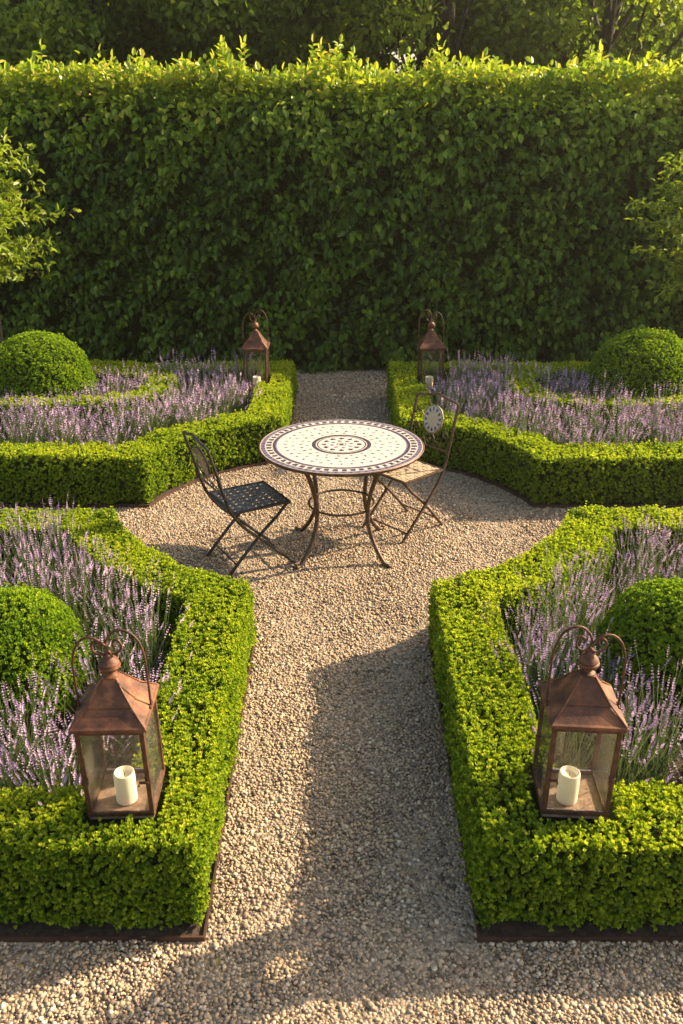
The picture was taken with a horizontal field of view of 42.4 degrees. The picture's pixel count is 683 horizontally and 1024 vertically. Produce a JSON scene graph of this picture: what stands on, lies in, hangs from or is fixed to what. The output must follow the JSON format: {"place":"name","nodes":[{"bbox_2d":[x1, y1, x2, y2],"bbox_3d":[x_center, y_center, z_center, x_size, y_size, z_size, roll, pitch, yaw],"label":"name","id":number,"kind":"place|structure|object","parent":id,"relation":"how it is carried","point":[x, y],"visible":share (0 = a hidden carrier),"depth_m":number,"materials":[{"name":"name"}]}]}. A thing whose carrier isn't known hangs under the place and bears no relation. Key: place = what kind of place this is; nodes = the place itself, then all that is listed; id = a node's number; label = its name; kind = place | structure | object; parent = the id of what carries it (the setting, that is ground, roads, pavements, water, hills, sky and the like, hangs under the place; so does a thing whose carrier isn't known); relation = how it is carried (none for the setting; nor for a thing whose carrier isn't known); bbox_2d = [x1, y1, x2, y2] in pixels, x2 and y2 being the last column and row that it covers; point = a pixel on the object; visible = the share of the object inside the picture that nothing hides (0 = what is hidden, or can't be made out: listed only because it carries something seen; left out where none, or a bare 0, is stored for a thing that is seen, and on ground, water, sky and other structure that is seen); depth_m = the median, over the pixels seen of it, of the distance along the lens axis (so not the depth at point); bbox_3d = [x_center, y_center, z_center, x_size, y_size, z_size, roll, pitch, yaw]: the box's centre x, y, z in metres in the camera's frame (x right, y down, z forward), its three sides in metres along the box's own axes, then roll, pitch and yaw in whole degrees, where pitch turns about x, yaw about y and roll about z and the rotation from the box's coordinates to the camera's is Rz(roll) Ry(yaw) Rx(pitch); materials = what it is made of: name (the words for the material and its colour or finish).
{"place":"outdoors","nodes":[
{"label":"outdoors","id":0,"kind":"place"},
{"bbox_2d":[0,581,251,935],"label":"soil","id":1,"kind":"structure","parent":0,"point":[37,928],"depth_m":3.08,"materials":[{"name":"brown soil"}]},
{"bbox_2d":[0,582,91,732],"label":"box ball","id":2,"kind":"object","parent":1,"relation":"on","point":[36,622],"visible":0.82,"depth_m":3.85,"materials":[{"name":"green plant"}]},
{"bbox_2d":[0,497,194,806],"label":"lavender","id":3,"kind":"object","parent":1,"relation":"on","point":[35,767],"visible":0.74,"depth_m":4.18,"materials":[{"name":"purple plant"}]},
{"bbox_2d":[0,504,259,930],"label":"box hedge","id":4,"kind":"object","parent":1,"relation":"on","point":[66,861],"visible":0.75,"depth_m":3.19,"materials":[{"name":"green plant"}]},
{"bbox_3d":[-0.765,1.192,3.237,0.150,0.374,0.150,0,24,0],"label":"lantern post","id":5,"kind":"object","parent":1,"relation":"on","visible":0},
{"bbox_2d":[68,629,164,818],"bbox_3d":[-0.770,0.703,3.012,0.255,0.701,0.262,-1,25,-1],"label":"lantern","id":6,"kind":"object","parent":5,"relation":"on","point":[113,701],"visible":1,"depth_m":2.98,"materials":[{"name":"metal"}]},
{"bbox_2d":[113,765,137,805],"bbox_3d":[-0.762,0.964,3.104,0.074,0.121,0.074,0,24,0],"label":"candle","id":7,"kind":"object","parent":6,"relation":"in","point":[125,785],"visible":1,"depth_m":3.08,"materials":[{"name":"beige wax"}]},
{"bbox_2d":[1,398,294,504],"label":"soil","id":8,"kind":"structure","parent":0,"point":[160,495],"depth_m":6.61,"materials":[{"name":"brown soil"}]},
{"bbox_2d":[0,126,81,343],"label":"young tree","id":9,"kind":"object","parent":8,"relation":"on","point":[9,251],"visible":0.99,"depth_m":8.16,"materials":[{"name":"green plant"}]},
{"bbox_2d":[0,330,99,401],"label":"box ball","id":10,"kind":"object","parent":8,"relation":"on","point":[38,362],"visible":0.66,"depth_m":7.68,"materials":[{"name":"green plant"}]},
{"bbox_2d":[0,365,181,441],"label":"box hedge","id":11,"kind":"object","parent":8,"relation":"on","point":[145,388],"visible":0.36,"depth_m":7.59,"materials":[{"name":"green plant"}]},
{"bbox_2d":[0,345,264,450],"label":"lavender","id":12,"kind":"object","parent":8,"relation":"on","point":[231,397],"visible":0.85,"depth_m":7.31,"materials":[{"name":"purple plant"}]},
{"bbox_2d":[0,359,298,506],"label":"box hedge","id":13,"kind":"object","parent":8,"relation":"on","point":[145,471],"visible":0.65,"depth_m":6.58,"materials":[{"name":"green plant"}]},
{"bbox_2d":[0,366,682,1023],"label":"gravel path","id":14,"kind":"structure","parent":0,"point":[464,930],"depth_m":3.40,"materials":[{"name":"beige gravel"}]},
{"bbox_2d":[0,645,254,941],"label":"bed edging","id":15,"kind":"object","parent":14,"relation":"on","point":[97,938],"visible":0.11,"depth_m":3.03,"materials":[{"name":"brown metal"}]},
{"bbox_2d":[0,397,295,507],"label":"bed edging","id":16,"kind":"object","parent":14,"relation":"on","point":[153,502],"visible":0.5,"depth_m":6.47,"materials":[{"name":"brown metal"}]},
{"bbox_2d":[182,430,296,577],"bbox_3d":[-0.634,-0.099,5.506,0.577,0.913,0.412,-13,27,-27],"label":"folding chair","id":17,"kind":"object","parent":14,"relation":"on","point":[224,499],"visible":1,"depth_m":5.47,"materials":[{"name":"black iron"}]},
{"bbox_2d":[258,419,424,569],"bbox_3d":[0.000,-0.091,5.715,1.048,0.738,1.048,0,24,0],"label":"mosaic table","id":18,"kind":"object","parent":14,"relation":"on","point":[342,448],"visible":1,"depth_m":5.55,"materials":[{"name":"tile"}]},
{"bbox_2d":[361,392,459,544],"bbox_3d":[0.469,-0.322,6.015,0.549,0.913,0.392,-21,31,-39],"label":"folding chair","id":19,"kind":"object","parent":14,"relation":"on","point":[433,419],"visible":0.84,"depth_m":5.99,"materials":[{"name":"brown metal"}]},
{"bbox_2d":[387,396,682,507],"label":"bed edging","id":20,"kind":"object","parent":14,"relation":"on","point":[523,498],"visible":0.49,"depth_m":6.48,"materials":[{"name":"brown metal"}]},
{"bbox_2d":[428,639,682,941],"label":"bed edging","id":21,"kind":"object","parent":14,"relation":"on","point":[575,938],"visible":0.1,"depth_m":3.03,"materials":[{"name":"brown metal"}]},
{"bbox_2d":[388,43,435,73],"label":"sky","id":22,"kind":"structure","parent":0,"point":[396,56],"materials":[{"name":"white"}]},
{"bbox_2d":[425,462,682,504],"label":"soil","id":23,"kind":"structure","parent":0,"point":[522,495],"depth_m":6.52,"materials":[{"name":"brown soil"}]},
{"bbox_2d":[386,358,682,504],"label":"box hedge","id":24,"kind":"object","parent":23,"relation":"on","point":[538,469],"visible":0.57,"depth_m":6.56,"materials":[{"name":"green plant"}]},
{"bbox_2d":[425,350,682,450],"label":"lavender","id":25,"kind":"object","parent":23,"relation":"on","point":[474,399],"visible":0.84,"depth_m":7.31,"materials":[{"name":"purple plant"}]},
{"bbox_2d":[501,363,682,441],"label":"box hedge","id":26,"kind":"object","parent":23,"relation":"on","point":[529,385],"visible":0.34,"depth_m":7.62,"materials":[{"name":"green plant"}]},
{"bbox_2d":[584,326,682,402],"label":"box ball","id":27,"kind":"object","parent":23,"relation":"on","point":[637,359],"visible":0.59,"depth_m":7.67,"materials":[{"name":"green plant"}]},
{"bbox_2d":[624,149,682,303],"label":"young tree","id":28,"kind":"object","parent":23,"relation":"on","point":[676,267],"visible":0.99,"depth_m":8.33,"materials":[{"name":"green plant"}]},
{"bbox_3d":[0.840,-1.026,8.396,0.150,0.290,0.150,0,24,0],"label":"lantern post","id":29,"kind":"object","parent":23,"relation":"on","visible":0},
{"bbox_2d":[416,309,445,392],"bbox_3d":[0.832,-1.505,8.188,0.241,0.753,0.248,-2,23,-2],"label":"lantern","id":30,"kind":"object","parent":29,"relation":"on","point":[430,341],"visible":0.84,"depth_m":8.10,"materials":[{"name":"metal"}]},
{"bbox_2d":[425,376,432,388],"bbox_3d":[0.825,-1.215,8.280,0.074,0.121,0.074,-21,31,-39],"label":"candle","id":31,"kind":"object","parent":30,"relation":"in","point":[428,379],"visible":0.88,"depth_m":8.25,"materials":[{"name":"beige wax"}]},
{"bbox_2d":[430,579,682,935],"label":"soil","id":32,"kind":"structure","parent":0,"point":[517,928],"depth_m":3.08,"materials":[{"name":"brown soil"}]},
{"bbox_2d":[426,500,682,933],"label":"box hedge","id":33,"kind":"object","parent":32,"relation":"on","point":[524,859],"visible":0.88,"depth_m":3.24,"materials":[{"name":"green plant"}]},
{"bbox_2d":[480,503,682,801],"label":"lavender","id":34,"kind":"object","parent":32,"relation":"on","point":[634,764],"visible":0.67,"depth_m":3.98,"materials":[{"name":"purple plant"}]},
{"bbox_2d":[593,575,682,729],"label":"box ball","id":35,"kind":"object","parent":32,"relation":"on","point":[652,622],"visible":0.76,"depth_m":3.84,"materials":[{"name":"green plant"}]},
{"bbox_3d":[0.815,1.192,3.237,0.150,0.374,0.150,0,24,0],"label":"lantern post","id":36,"kind":"object","parent":32,"relation":"on","visible":0},
{"bbox_2d":[532,625,628,819],"bbox_3d":[0.821,0.699,3.021,0.255,0.701,0.262,2,23,2],"label":"lantern","id":37,"kind":"object","parent":36,"relation":"on","point":[582,699],"visible":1,"depth_m":2.99,"materials":[{"name":"metal"}]},
{"bbox_2d":[556,765,580,805],"bbox_3d":[0.800,0.964,3.104,0.074,0.121,0.074,6,24,14],"label":"candle","id":38,"kind":"object","parent":37,"relation":"in","point":[568,785],"visible":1,"depth_m":3.08,"materials":[{"name":"beige wax"}]},
{"bbox_3d":[-0.800,-1.026,8.396,0.150,0.290,0.150,0,24,0],"label":"lantern post","id":39,"kind":"object","parent":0,"visible":0},
{"bbox_2d":[241,310,269,392],"bbox_3d":[-0.796,-1.500,8.178,0.241,0.753,0.248,1,25,2],"label":"lantern","id":40,"kind":"object","parent":39,"relation":"on","point":[256,341],"visible":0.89,"depth_m":8.08,"materials":[{"name":"metal"}]},
{"bbox_2d":[253,376,260,388],"bbox_3d":[-0.797,-1.215,8.280,0.074,0.121,0.074,14,27,28],"label":"candle","id":41,"kind":"object","parent":40,"relation":"in","point":[258,378],"visible":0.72,"depth_m":8.24,"materials":[{"name":"beige wax"}]},
{"label":"ground","id":42,"kind":"structure","parent":0,"visible":0},
{"bbox_2d":[3,0,97,103],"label":"broadleaf tree","id":43,"kind":"object","parent":42,"relation":"on","point":[20,1],"depth_m":15.83,"materials":[{"name":"green plant"}]},
{"bbox_2d":[0,0,238,107],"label":"broadleaf tree","id":44,"kind":"object","parent":42,"relation":"on","point":[26,31],"visible":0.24,"depth_m":11.93,"materials":[{"name":"green plant"}]},
{"bbox_2d":[10,0,355,107],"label":"broadleaf tree","id":45,"kind":"object","parent":42,"relation":"on","point":[290,19],"visible":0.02,"depth_m":14.48,"materials":[{"name":"green plant"}]},
{"bbox_2d":[106,0,412,107],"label":"broadleaf tree","id":46,"kind":"object","parent":42,"relation":"on","point":[234,18],"visible":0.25,"depth_m":12.28,"materials":[{"name":"green plant"}]},
{"bbox_2d":[273,22,394,99],"bbox_3d":[-1.938,-11.029,19.472,6.892,9.719,6.129,0,24,1],"label":"broadleaf tree","id":47,"kind":"object","parent":42,"relation":"on","point":[371,58],"depth_m":20.01,"materials":[{"name":"green plant"}]},
{"bbox_2d":[0,33,682,373],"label":"tall hedge","id":48,"kind":"object","parent":42,"relation":"on","point":[326,236],"visible":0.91,"depth_m":9.38,"materials":[{"name":"green plant"}]},
{"bbox_2d":[230,0,480,107],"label":"broadleaf tree","id":49,"kind":"object","parent":42,"relation":"on","point":[387,50],"visible":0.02,"depth_m":16.25,"materials":[{"name":"green plant"}]},
{"bbox_2d":[321,3,487,106],"bbox_3d":[1.709,-11.411,20.164,5.658,9.853,5.542,7,25,15],"label":"broadleaf tree","id":50,"kind":"object","parent":42,"relation":"on","point":[419,62],"visible":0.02,"depth_m":20.53,"materials":[{"name":"green plant"}]},
{"bbox_2d":[382,20,490,73],"bbox_3d":[2.110,-13.865,24.829,5.961,10.597,6.085,-8,25,-18],"label":"broadleaf tree","id":51,"kind":"object","parent":42,"relation":"on","point":[403,71],"depth_m":23.55,"materials":[{"name":"green plant"}]},
{"bbox_2d":[387,29,494,67],"bbox_3d":[5.091,-14.362,25.305,8.436,11.142,8.274,13,27,28],"label":"broadleaf tree","id":52,"kind":"object","parent":42,"relation":"on","point":[396,53],"depth_m":24.92,"materials":[{"name":"green plant"}]},
{"bbox_2d":[279,0,609,107],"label":"broadleaf tree","id":53,"kind":"object","parent":42,"relation":"on","point":[447,10],"visible":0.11,"depth_m":12.91,"materials":[{"name":"green plant"}]},
{"bbox_2d":[371,0,679,107],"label":"broadleaf tree","id":54,"kind":"object","parent":42,"relation":"on","point":[405,18],"visible":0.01,"depth_m":15.70,"materials":[{"name":"green plant"}]},
{"bbox_2d":[401,4,680,67],"bbox_3d":[5.464,-11.063,20.216,6.823,9.188,6.956,-17,29,-33],"label":"broadleaf tree","id":55,"kind":"object","parent":42,"relation":"on","point":[466,45],"visible":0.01,"depth_m":20.15,"materials":[{"name":"green plant"}]},
{"bbox_2d":[457,0,682,107],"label":"broadleaf tree","id":56,"kind":"object","parent":42,"relation":"on","point":[656,29],"visible":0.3,"depth_m":12.69,"materials":[{"name":"green plant"}]},
{"bbox_2d":[514,0,682,105],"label":"broadleaf tree","id":57,"kind":"object","parent":42,"relation":"on","point":[580,52],"visible":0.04,"depth_m":14.77,"materials":[{"name":"green plant"}]}
]}

